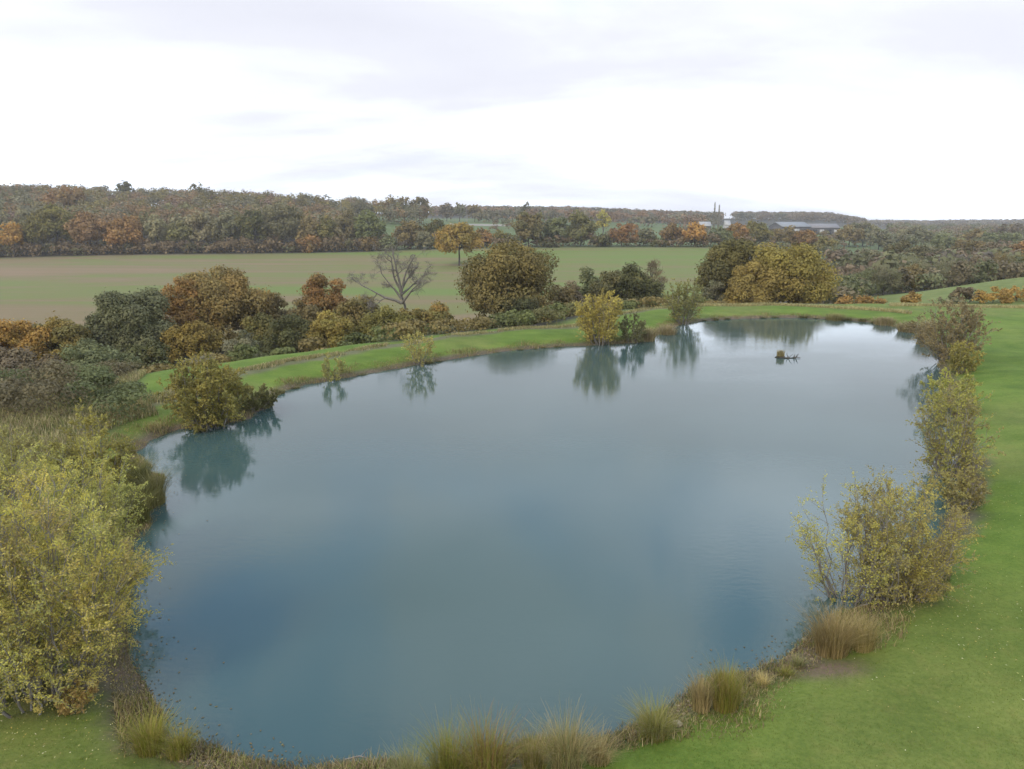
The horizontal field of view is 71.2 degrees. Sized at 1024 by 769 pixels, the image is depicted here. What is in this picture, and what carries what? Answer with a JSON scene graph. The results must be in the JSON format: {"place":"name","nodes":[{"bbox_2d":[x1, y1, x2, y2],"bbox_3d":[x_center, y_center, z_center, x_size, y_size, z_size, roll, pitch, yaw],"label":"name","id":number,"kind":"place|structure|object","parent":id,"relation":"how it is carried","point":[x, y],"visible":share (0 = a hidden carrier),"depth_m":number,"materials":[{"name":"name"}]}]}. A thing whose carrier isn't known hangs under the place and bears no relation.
{"place":"outdoors","nodes":[
{"label":"outdoors","id":0,"kind":"place"},
{"bbox_2d":[0,248,708,341],"bbox_3d":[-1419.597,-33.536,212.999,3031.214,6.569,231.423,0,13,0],"label":"crop field","id":1,"kind":"structure","parent":0,"point":[38,290],"depth_m":244.16,"materials":[{"name":"green plant"}]},
{"bbox_2d":[432,221,483,265],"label":"oak tree","id":2,"kind":"object","parent":1,"relation":"on","point":[451,237],"visible":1,"depth_m":267.65,"materials":[{"name":"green plant"}]},
{"bbox_2d":[603,261,663,306],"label":"broadleaf tree","id":3,"kind":"object","parent":1,"relation":"on","point":[634,284],"visible":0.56,"depth_m":100.70,"materials":[{"name":"green plant"}]},
{"bbox_2d":[0,208,961,407],"bbox_3d":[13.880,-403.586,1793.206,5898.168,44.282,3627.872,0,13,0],"label":"ground","id":4,"kind":"structure","parent":0,"point":[151,379],"depth_m":328.52,"materials":[{"name":"green plant"}]},
{"bbox_2d":[0,220,27,256],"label":"woodland tree","id":5,"kind":"object","parent":4,"relation":"on","point":[11,234],"visible":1,"depth_m":330.21,"materials":[{"name":"orange plant"}]},
{"bbox_2d":[0,318,54,361],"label":"broadleaf tree","id":6,"kind":"object","parent":4,"relation":"on","point":[18,332],"visible":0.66,"depth_m":70.71,"materials":[{"name":"orange plant"}]},
{"bbox_2d":[0,343,65,377],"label":"shrub","id":7,"kind":"object","parent":4,"relation":"on","point":[14,357],"visible":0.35,"depth_m":58.27,"materials":[{"name":"green plant"}]},
{"bbox_2d":[20,201,75,253],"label":"woodland tree","id":8,"kind":"object","parent":4,"relation":"on","point":[48,222],"visible":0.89,"depth_m":333.88,"materials":[{"name":"green plant"}]},
{"bbox_2d":[39,184,87,208],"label":"woodland tree","id":9,"kind":"object","parent":4,"relation":"on","point":[63,196],"visible":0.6,"depth_m":460.82,"materials":[{"name":"brown plant"}]},
{"bbox_2d":[30,310,100,359],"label":"broadleaf tree","id":10,"kind":"object","parent":4,"relation":"on","point":[64,332],"visible":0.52,"depth_m":72.36,"materials":[{"name":"green plant"}]},
{"bbox_2d":[0,358,158,424],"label":"bottom scrub","id":11,"kind":"object","parent":4,"relation":"on","point":[70,383],"visible":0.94,"depth_m":37.29,"materials":[{"name":"green plant"}]},
{"bbox_2d":[61,208,109,253],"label":"woodland tree","id":12,"kind":"object","parent":4,"relation":"on","point":[85,226],"visible":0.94,"depth_m":332.48,"materials":[{"name":"brown plant"}]},
{"bbox_2d":[52,337,142,370],"bbox_3d":[-35.772,-1.242,60.990,7.966,5.360,8.604,4,13,18],"label":"shrub","id":13,"kind":"object","parent":4,"relation":"on","point":[88,351],"visible":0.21,"depth_m":60.33,"materials":[{"name":"green plant"}]},
{"bbox_2d":[103,213,146,251],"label":"woodland tree","id":14,"kind":"object","parent":4,"relation":"on","point":[119,233],"visible":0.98,"depth_m":332.28,"materials":[{"name":"orange plant"}]},
{"bbox_2d":[79,285,176,357],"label":"broadleaf tree","id":15,"kind":"object","parent":4,"relation":"on","point":[119,320],"visible":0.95,"depth_m":75.73,"materials":[{"name":"green plant"}]},
{"bbox_2d":[124,339,170,367],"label":"shrub","id":16,"kind":"object","parent":4,"relation":"on","point":[151,353],"visible":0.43,"depth_m":70.09,"materials":[{"name":"green plant"}]},
{"bbox_2d":[141,213,169,250],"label":"woodland tree","id":17,"kind":"object","parent":4,"relation":"on","point":[154,228],"visible":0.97,"depth_m":339.27,"materials":[{"name":"green plant"}]},
{"bbox_2d":[164,219,196,251],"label":"woodland tree","id":18,"kind":"object","parent":4,"relation":"on","point":[177,231],"visible":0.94,"depth_m":336.79,"materials":[{"name":"green plant"}]},
{"bbox_2d":[158,275,206,354],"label":"oak tree","id":19,"kind":"object","parent":4,"relation":"on","point":[181,317],"visible":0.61,"depth_m":84.39,"materials":[{"name":"brown plant"}]},
{"bbox_2d":[160,317,225,362],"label":"oak tree","id":20,"kind":"object","parent":4,"relation":"on","point":[191,338],"visible":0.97,"depth_m":76.50,"materials":[{"name":"brown plant"}]},
{"bbox_2d":[181,209,213,250],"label":"woodland tree","id":21,"kind":"object","parent":4,"relation":"on","point":[200,225],"visible":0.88,"depth_m":339.02,"materials":[{"name":"green plant"}]},
{"bbox_2d":[0,182,434,247],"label":"hillside woodland","id":22,"kind":"object","parent":4,"relation":"on","point":[175,205],"visible":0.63,"depth_m":486.85,"materials":[{"name":"green plant"}]},
{"bbox_2d":[165,264,273,351],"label":"oak tree","id":23,"kind":"object","parent":4,"relation":"on","point":[229,297],"visible":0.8,"depth_m":86.73,"materials":[{"name":"brown plant"}]},
{"bbox_2d":[208,211,241,241],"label":"woodland tree","id":24,"kind":"object","parent":4,"relation":"on","point":[222,231],"visible":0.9,"depth_m":338.54,"materials":[{"name":"green plant"}]},
{"bbox_2d":[220,329,261,355],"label":"shrub","id":25,"kind":"object","parent":4,"relation":"on","point":[228,346],"visible":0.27,"depth_m":71.09,"materials":[{"name":"green plant"}]},
{"bbox_2d":[234,207,269,251],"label":"woodland tree","id":26,"kind":"object","parent":4,"relation":"on","point":[249,226],"visible":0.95,"depth_m":334.60,"materials":[{"name":"green plant"}]},
{"bbox_2d":[236,312,278,355],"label":"shrub","id":27,"kind":"object","parent":4,"relation":"on","point":[257,325],"visible":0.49,"depth_m":83.05,"materials":[{"name":"green plant"}]},
{"bbox_2d":[258,201,302,249],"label":"woodland tree","id":28,"kind":"object","parent":4,"relation":"on","point":[280,220],"visible":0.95,"depth_m":339.21,"materials":[{"name":"green plant"}]},
{"bbox_2d":[260,311,317,355],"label":"shrub","id":29,"kind":"object","parent":4,"relation":"on","point":[285,333],"visible":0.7,"depth_m":79.20,"materials":[{"name":"green plant"}]},
{"bbox_2d":[283,298,326,346],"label":"shrub","id":30,"kind":"object","parent":4,"relation":"on","point":[307,312],"visible":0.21,"depth_m":87.86,"materials":[{"name":"brown plant"}]},
{"bbox_2d":[296,272,347,312],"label":"oak tree","id":31,"kind":"object","parent":4,"relation":"on","point":[315,292],"visible":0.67,"depth_m":91.51,"materials":[{"name":"brown plant"}]},
{"bbox_2d":[306,309,358,349],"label":"broadleaf tree","id":32,"kind":"object","parent":4,"relation":"on","point":[328,325],"visible":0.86,"depth_m":78.09,"materials":[{"name":"yellow plant"}]},
{"bbox_2d":[333,208,356,239],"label":"woodland tree","id":33,"kind":"object","parent":4,"relation":"on","point":[345,229],"visible":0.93,"depth_m":337.63,"materials":[{"name":"green plant"}]},
{"bbox_2d":[333,297,365,342],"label":"shrub","id":34,"kind":"object","parent":4,"relation":"on","point":[351,307],"visible":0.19,"depth_m":85.75,"materials":[{"name":"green plant"}]},
{"bbox_2d":[0,303,710,488],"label":"rough grass","id":35,"kind":"structure","parent":4,"relation":"on","point":[34,425],"depth_m":36.16,"materials":[{"name":"green plant"}]},
{"bbox_2d":[353,209,386,238],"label":"woodland tree","id":36,"kind":"object","parent":4,"relation":"on","point":[362,227],"visible":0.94,"depth_m":335.81,"materials":[{"name":"green plant"}]},
{"bbox_2d":[352,304,416,343],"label":"shrub","id":37,"kind":"object","parent":4,"relation":"on","point":[369,322],"visible":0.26,"depth_m":80.07,"materials":[{"name":"green plant"}]},
{"bbox_2d":[347,230,437,313],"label":"dead tree","id":38,"kind":"object","parent":4,"relation":"on","point":[399,286],"visible":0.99,"depth_m":84.18,"materials":[{"name":"grey wood"}]},
{"bbox_2d":[64,294,727,372],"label":"stream scrub","id":39,"kind":"object","parent":4,"relation":"on","point":[546,313],"visible":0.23,"depth_m":68.16,"materials":[{"name":"green plant"}]},
{"bbox_2d":[0,219,846,256],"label":"hedge scrub","id":40,"kind":"object","parent":4,"relation":"on","point":[161,247],"visible":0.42,"depth_m":334.93,"materials":[{"name":"green plant"}]},
{"bbox_2d":[411,300,456,334],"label":"shrub","id":41,"kind":"object","parent":4,"relation":"on","point":[439,310],"visible":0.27,"depth_m":82.62,"materials":[{"name":"yellow plant"}]},
{"bbox_2d":[454,236,559,323],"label":"oak tree","id":42,"kind":"object","parent":4,"relation":"on","point":[501,271],"visible":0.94,"depth_m":86.51,"materials":[{"name":"green plant"}]},
{"bbox_2d":[492,296,544,327],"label":"ivy","id":43,"kind":"object","parent":4,"relation":"on","point":[521,304],"visible":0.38,"depth_m":83.52,"materials":[{"name":"green plant"}]},
{"bbox_2d":[429,205,725,227],"bbox_3d":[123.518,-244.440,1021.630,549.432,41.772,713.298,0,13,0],"label":"ridge woodland","id":44,"kind":"object","parent":4,"relation":"on","point":[644,216],"visible":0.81,"depth_m":802.45,"materials":[{"name":"green plant"}]},
{"bbox_2d":[584,271,622,311],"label":"shrub","id":45,"kind":"object","parent":4,"relation":"on","point":[608,284],"visible":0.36,"depth_m":99.33,"materials":[{"name":"green plant"}]},
{"bbox_2d":[690,234,757,295],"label":"oak tree","id":46,"kind":"object","parent":4,"relation":"on","point":[720,262],"visible":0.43,"depth_m":109.67,"materials":[{"name":"green plant"}]},
{"bbox_2d":[721,259,786,303],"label":"oak tree","id":47,"kind":"object","parent":4,"relation":"on","point":[742,287],"visible":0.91,"depth_m":100.18,"materials":[{"name":"yellow plant"}]},
{"bbox_2d":[732,238,846,303],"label":"oak tree","id":48,"kind":"object","parent":4,"relation":"on","point":[804,275],"visible":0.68,"depth_m":101.85,"materials":[{"name":"yellow plant"}]},
{"bbox_2d":[730,210,869,223],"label":"barn hill woodland","id":49,"kind":"object","parent":4,"relation":"on","point":[800,215],"visible":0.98,"depth_m":1140.74,"materials":[{"name":"green plant"}]},
{"bbox_2d":[881,238,929,260],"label":"tree","id":50,"kind":"object","parent":4,"relation":"on","point":[896,246],"visible":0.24,"depth_m":242.60,"materials":[{"name":"plant"}]},
{"bbox_2d":[804,212,1023,226],"bbox_3d":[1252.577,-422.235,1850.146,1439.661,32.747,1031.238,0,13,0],"label":"horizon woodland","id":51,"kind":"object","parent":4,"relation":"on","point":[879,223],"visible":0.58,"depth_m":1443.19,"materials":[{"name":"green plant"}]},
{"bbox_2d":[818,256,1023,303],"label":"valley scrub","id":52,"kind":"object","parent":4,"relation":"on","point":[961,271],"visible":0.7,"depth_m":149.69,"materials":[{"name":"green plant"}]},
{"bbox_2d":[822,222,1023,287],"bbox_3d":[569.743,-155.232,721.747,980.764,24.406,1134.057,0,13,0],"label":"valley woodland","id":53,"kind":"object","parent":4,"relation":"on","point":[892,259],"visible":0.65,"depth_m":220.78,"materials":[{"name":"green plant"}]},
{"bbox_2d":[0,304,1023,768],"bbox_3d":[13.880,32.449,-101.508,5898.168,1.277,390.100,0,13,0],"label":"lawn","id":54,"kind":"structure","parent":0,"point":[1000,370],"depth_m":15.58,"materials":[{"name":"green plant"}]},
{"bbox_2d":[0,424,60,532],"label":"willow tree","id":55,"kind":"object","parent":54,"relation":"on","point":[8,450],"visible":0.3,"depth_m":22.07,"materials":[{"name":"green plant"}]},
{"bbox_2d":[0,435,106,660],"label":"willow tree","id":56,"kind":"object","parent":54,"relation":"on","point":[71,495],"visible":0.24,"depth_m":16.71,"materials":[{"name":"green plant"}]},
{"bbox_2d":[50,678,98,715],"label":"bush","id":57,"kind":"object","parent":54,"relation":"on","point":[63,709],"visible":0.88,"depth_m":14.46,"materials":[{"name":"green plant"}]},
{"bbox_2d":[3,433,158,574],"bbox_3d":[-11.953,3.488,20.026,3.438,4.215,3.844,0,13,0],"label":"willow tree","id":58,"kind":"object","parent":54,"relation":"on","point":[103,495],"visible":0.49,"depth_m":20.10,"materials":[{"name":"green plant"}]},
{"bbox_2d":[0,456,175,718],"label":"willow tree","id":59,"kind":"object","parent":54,"relation":"on","point":[29,666],"visible":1,"depth_m":14.28,"materials":[{"name":"green plant"}]},
{"bbox_2d":[41,397,140,508],"bbox_3d":[-14.431,2.349,24.404,2.932,4.264,3.145,9,15,34],"label":"willow tree","id":60,"kind":"object","parent":54,"relation":"on","point":[73,452],"visible":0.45,"depth_m":24.38,"materials":[{"name":"green plant"}]},
{"bbox_2d":[106,480,173,526],"bbox_3d":[-12.914,4.179,24.312,2.843,1.184,2.820,0,13,0],"label":"rush tuft","id":61,"kind":"object","parent":54,"relation":"on","point":[146,515],"visible":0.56,"depth_m":24.36,"materials":[{"name":"green plant"}]},
{"bbox_2d":[106,692,185,758],"bbox_3d":[-6.873,6.667,13.536,1.549,0.785,1.672,0,13,0],"label":"rush tuft","id":62,"kind":"object","parent":54,"relation":"on","point":[144,748],"visible":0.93,"depth_m":13.52,"materials":[{"name":"green plant"}]},
{"bbox_2d":[121,464,181,506],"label":"rush tuft","id":63,"kind":"object","parent":54,"relation":"on","point":[154,485],"visible":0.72,"depth_m":26.11,"materials":[{"name":"green plant"}]},
{"bbox_2d":[141,714,207,761],"bbox_3d":[-6.334,6.790,13.459,1.194,0.610,1.199,9,16,37],"label":"rush tuft","id":64,"kind":"object","parent":54,"relation":"on","point":[184,744],"visible":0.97,"depth_m":13.48,"materials":[{"name":"green plant"}]},
{"bbox_2d":[153,346,252,433],"bbox_3d":[-15.258,0.278,35.888,4.128,4.320,4.424,5,14,23],"label":"willow tree","id":65,"kind":"object","parent":54,"relation":"on","point":[219,404],"visible":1,"depth_m":35.39,"materials":[{"name":"green plant"}]},
{"bbox_2d":[236,383,280,411],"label":"willow bush","id":66,"kind":"object","parent":54,"relation":"on","point":[261,393],"visible":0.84,"depth_m":39.16,"materials":[{"name":"green plant"}]},
{"bbox_2d":[376,728,447,768],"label":"rush tuft","id":67,"kind":"object","parent":54,"relation":"on","point":[402,765],"visible":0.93,"depth_m":12.89,"materials":[{"name":"green plant"}]},
{"bbox_2d":[400,330,436,365],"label":"willow tree","id":68,"kind":"object","parent":54,"relation":"on","point":[421,352],"visible":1,"depth_m":52.14,"materials":[{"name":"yellow plant"}]},
{"bbox_2d":[401,705,493,768],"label":"rush tuft","id":69,"kind":"object","parent":54,"relation":"on","point":[442,751],"visible":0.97,"depth_m":12.73,"materials":[{"name":"green plant"}]},
{"bbox_2d":[133,587,818,768],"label":"shore gravel","id":70,"kind":"structure","parent":54,"relation":"on","point":[689,705],"depth_m":14.27,"materials":[{"name":"gravel"}]},
{"bbox_2d":[432,695,539,768],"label":"rush tuft","id":71,"kind":"object","parent":54,"relation":"on","point":[490,752],"visible":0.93,"depth_m":12.74,"materials":[{"name":"green plant"}]},
{"bbox_2d":[499,718,567,768],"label":"rush tuft","id":72,"kind":"object","parent":54,"relation":"on","point":[533,760],"visible":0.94,"depth_m":12.95,"materials":[{"name":"green plant"}]},
{"bbox_2d":[525,692,618,768],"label":"rush tuft","id":73,"kind":"object","parent":54,"relation":"on","point":[569,757],"visible":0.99,"depth_m":12.93,"materials":[{"name":"green plant"}]},
{"bbox_2d":[572,288,623,345],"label":"willow tree","id":74,"kind":"object","parent":54,"relation":"on","point":[590,322],"visible":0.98,"depth_m":60.50,"materials":[{"name":"yellow plant"}]},
{"bbox_2d":[570,720,631,767],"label":"rush tuft","id":75,"kind":"object","parent":54,"relation":"on","point":[598,762],"visible":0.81,"depth_m":13.21,"materials":[{"name":"green plant"}]},
{"bbox_2d":[617,312,647,343],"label":"willow bush","id":76,"kind":"object","parent":54,"relation":"on","point":[635,334],"visible":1,"depth_m":61.88,"materials":[{"name":"green plant"}]},
{"bbox_2d":[615,686,699,743],"bbox_3d":[2.799,6.597,13.971,1.848,0.714,1.841,0,13,0],"label":"rush tuft","id":77,"kind":"object","parent":54,"relation":"on","point":[650,726],"visible":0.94,"depth_m":13.97,"materials":[{"name":"green plant"}]},
{"bbox_2d":[662,276,709,324],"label":"willow tree","id":78,"kind":"object","parent":54,"relation":"on","point":[690,308],"visible":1,"depth_m":73.37,"materials":[{"name":"green plant"}]},
{"bbox_2d":[677,667,728,713],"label":"rush tuft","id":79,"kind":"object","parent":54,"relation":"on","point":[702,699],"visible":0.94,"depth_m":14.63,"materials":[{"name":"beige plant"}]},
{"bbox_2d":[691,648,767,713],"bbox_3d":[4.383,6.262,14.629,1.591,0.971,1.539,-6,14,-26],"label":"rush tuft","id":80,"kind":"object","parent":54,"relation":"on","point":[729,702],"visible":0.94,"depth_m":14.59,"materials":[{"name":"green plant"}]},
{"bbox_2d":[782,597,887,659],"bbox_3d":[7.431,5.830,16.648,2.406,1.084,2.202,0,13,0],"label":"rush tuft","id":81,"kind":"object","parent":54,"relation":"on","point":[831,641],"visible":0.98,"depth_m":16.63,"materials":[{"name":"brown plant"}]},
{"bbox_2d":[785,471,941,610],"bbox_3d":[9.187,4.406,19.218,3.879,3.843,3.485,0,13,0],"label":"willow tree","id":82,"kind":"object","parent":54,"relation":"on","point":[858,590],"visible":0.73,"depth_m":19.15,"materials":[{"name":"green plant"}]},
{"bbox_2d":[830,604,901,653],"bbox_3d":[8.207,5.823,16.670,1.617,0.886,1.614,0,13,0],"label":"rush tuft","id":83,"kind":"object","parent":54,"relation":"on","point":[872,643],"visible":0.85,"depth_m":16.60,"materials":[{"name":"beige plant"}]},
{"bbox_2d":[824,465,991,613],"bbox_3d":[10.476,4.101,19.107,3.782,3.636,3.889,0,13,0],"label":"willow tree","id":84,"kind":"object","parent":54,"relation":"on","point":[919,571],"visible":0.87,"depth_m":18.58,"materials":[{"name":"green plant"}]},
{"bbox_2d":[919,366,984,416],"bbox_3d":[23.971,0.413,38.809,3.220,2.735,2.980,0,13,0],"label":"willow tree","id":85,"kind":"object","parent":54,"relation":"on","point":[932,383],"visible":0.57,"depth_m":38.73,"materials":[{"name":"green plant"}]},
{"bbox_2d":[903,292,1001,362],"bbox_3d":[32.531,-4.170,52.562,6.420,5.182,5.685,0,13,0],"label":"willow tree","id":86,"kind":"object","parent":54,"relation":"on","point":[972,322],"visible":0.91,"depth_m":52.31,"materials":[{"name":"green plant"}]},
{"bbox_2d":[904,380,1005,480],"bbox_3d":[17.697,1.981,28.877,3.270,4.375,3.338,0,13,0],"label":"willow tree","id":87,"kind":"object","parent":54,"relation":"on","point":[944,451],"visible":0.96,"depth_m":28.63,"materials":[{"name":"green plant"}]},
{"bbox_2d":[929,466,992,511],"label":"willow bush","id":88,"kind":"object","parent":54,"relation":"on","point":[968,496],"visible":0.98,"depth_m":25.31,"materials":[{"name":"green plant"}]},
{"bbox_2d":[945,339,987,372],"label":"willow bush","id":89,"kind":"object","parent":54,"relation":"on","point":[956,356],"visible":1,"depth_m":47.81,"materials":[{"name":"green plant"}]},
{"bbox_2d":[0,0,1023,220],"label":"sky","id":90,"kind":"structure","parent":0,"point":[896,110],"materials":[{"name":"white"}]},
{"bbox_2d":[124,318,961,767],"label":"pond water","id":91,"kind":"structure","parent":0,"point":[366,564],"depth_m":24.03,"materials":[{"name":"blue liquid"}]},
{"bbox_2d":[129,408,954,762],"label":"floating leaves","id":92,"kind":"object","parent":91,"relation":"on","point":[293,746],"visible":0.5,"depth_m":16.68,"materials":[{"name":"yellow plant"}]},
{"bbox_2d":[369,216,950,258],"bbox_3d":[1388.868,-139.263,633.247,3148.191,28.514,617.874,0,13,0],"label":"meadow","id":93,"kind":"structure","parent":0,"point":[390,228],"depth_m":536.21,"materials":[{"name":"green plant"}]},
{"bbox_2d":[391,220,427,248],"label":"hedgerow tree","id":94,"kind":"object","parent":93,"relation":"on","point":[406,229],"visible":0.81,"depth_m":334.53,"materials":[{"name":"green plant"}]},
{"bbox_2d":[510,209,550,246],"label":"hedgerow tree","id":95,"kind":"object","parent":93,"relation":"on","point":[526,225],"visible":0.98,"depth_m":333.13,"materials":[{"name":"green plant"}]},
{"bbox_2d":[542,216,573,242],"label":"hedgerow tree","id":96,"kind":"object","parent":93,"relation":"on","point":[555,226],"visible":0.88,"depth_m":338.67,"materials":[{"name":"green plant"}]},
{"bbox_2d":[566,208,599,245],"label":"hedgerow tree","id":97,"kind":"object","parent":93,"relation":"on","point":[583,226],"visible":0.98,"depth_m":334.46,"materials":[{"name":"green plant"}]},
{"bbox_2d":[607,223,638,245],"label":"hedgerow tree","id":98,"kind":"object","parent":93,"relation":"on","point":[625,229],"visible":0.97,"depth_m":335.31,"materials":[{"name":"brown plant"}]},
{"bbox_2d":[835,223,864,246],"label":"tree","id":99,"kind":"object","parent":93,"relation":"on","point":[849,232],"visible":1,"depth_m":455.55,"materials":[{"name":"green plant"}]},
{"bbox_2d":[865,227,895,249],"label":"tree","id":100,"kind":"object","parent":93,"relation":"on","point":[882,238],"visible":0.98,"depth_m":428.15,"materials":[{"name":"green plant"}]},
{"bbox_2d":[893,225,934,246],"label":"tree","id":101,"kind":"object","parent":93,"relation":"on","point":[902,233],"visible":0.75,"depth_m":437.01,"materials":[{"name":"green plant"}]},
{"bbox_2d":[698,302,1023,313],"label":"verge grass","id":102,"kind":"structure","parent":0,"point":[906,311],"depth_m":84.83,"materials":[{"name":"green plant"}]},
{"bbox_2d":[849,277,1023,304],"bbox_3d":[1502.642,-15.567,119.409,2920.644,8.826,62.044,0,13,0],"label":"green slope","id":103,"kind":"structure","parent":0,"point":[935,294],"depth_m":116.98,"materials":[{"name":"green plant"}]},
{"bbox_2d":[863,263,903,294],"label":"tree","id":104,"kind":"object","parent":103,"relation":"on","point":[885,275],"visible":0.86,"depth_m":147.33,"materials":[{"name":"green plant"}]},
{"bbox_2d":[972,286,1014,303],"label":"shrub","id":105,"kind":"object","parent":103,"relation":"on","point":[1005,295],"visible":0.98,"depth_m":91.96,"materials":[{"name":"orange plant"}]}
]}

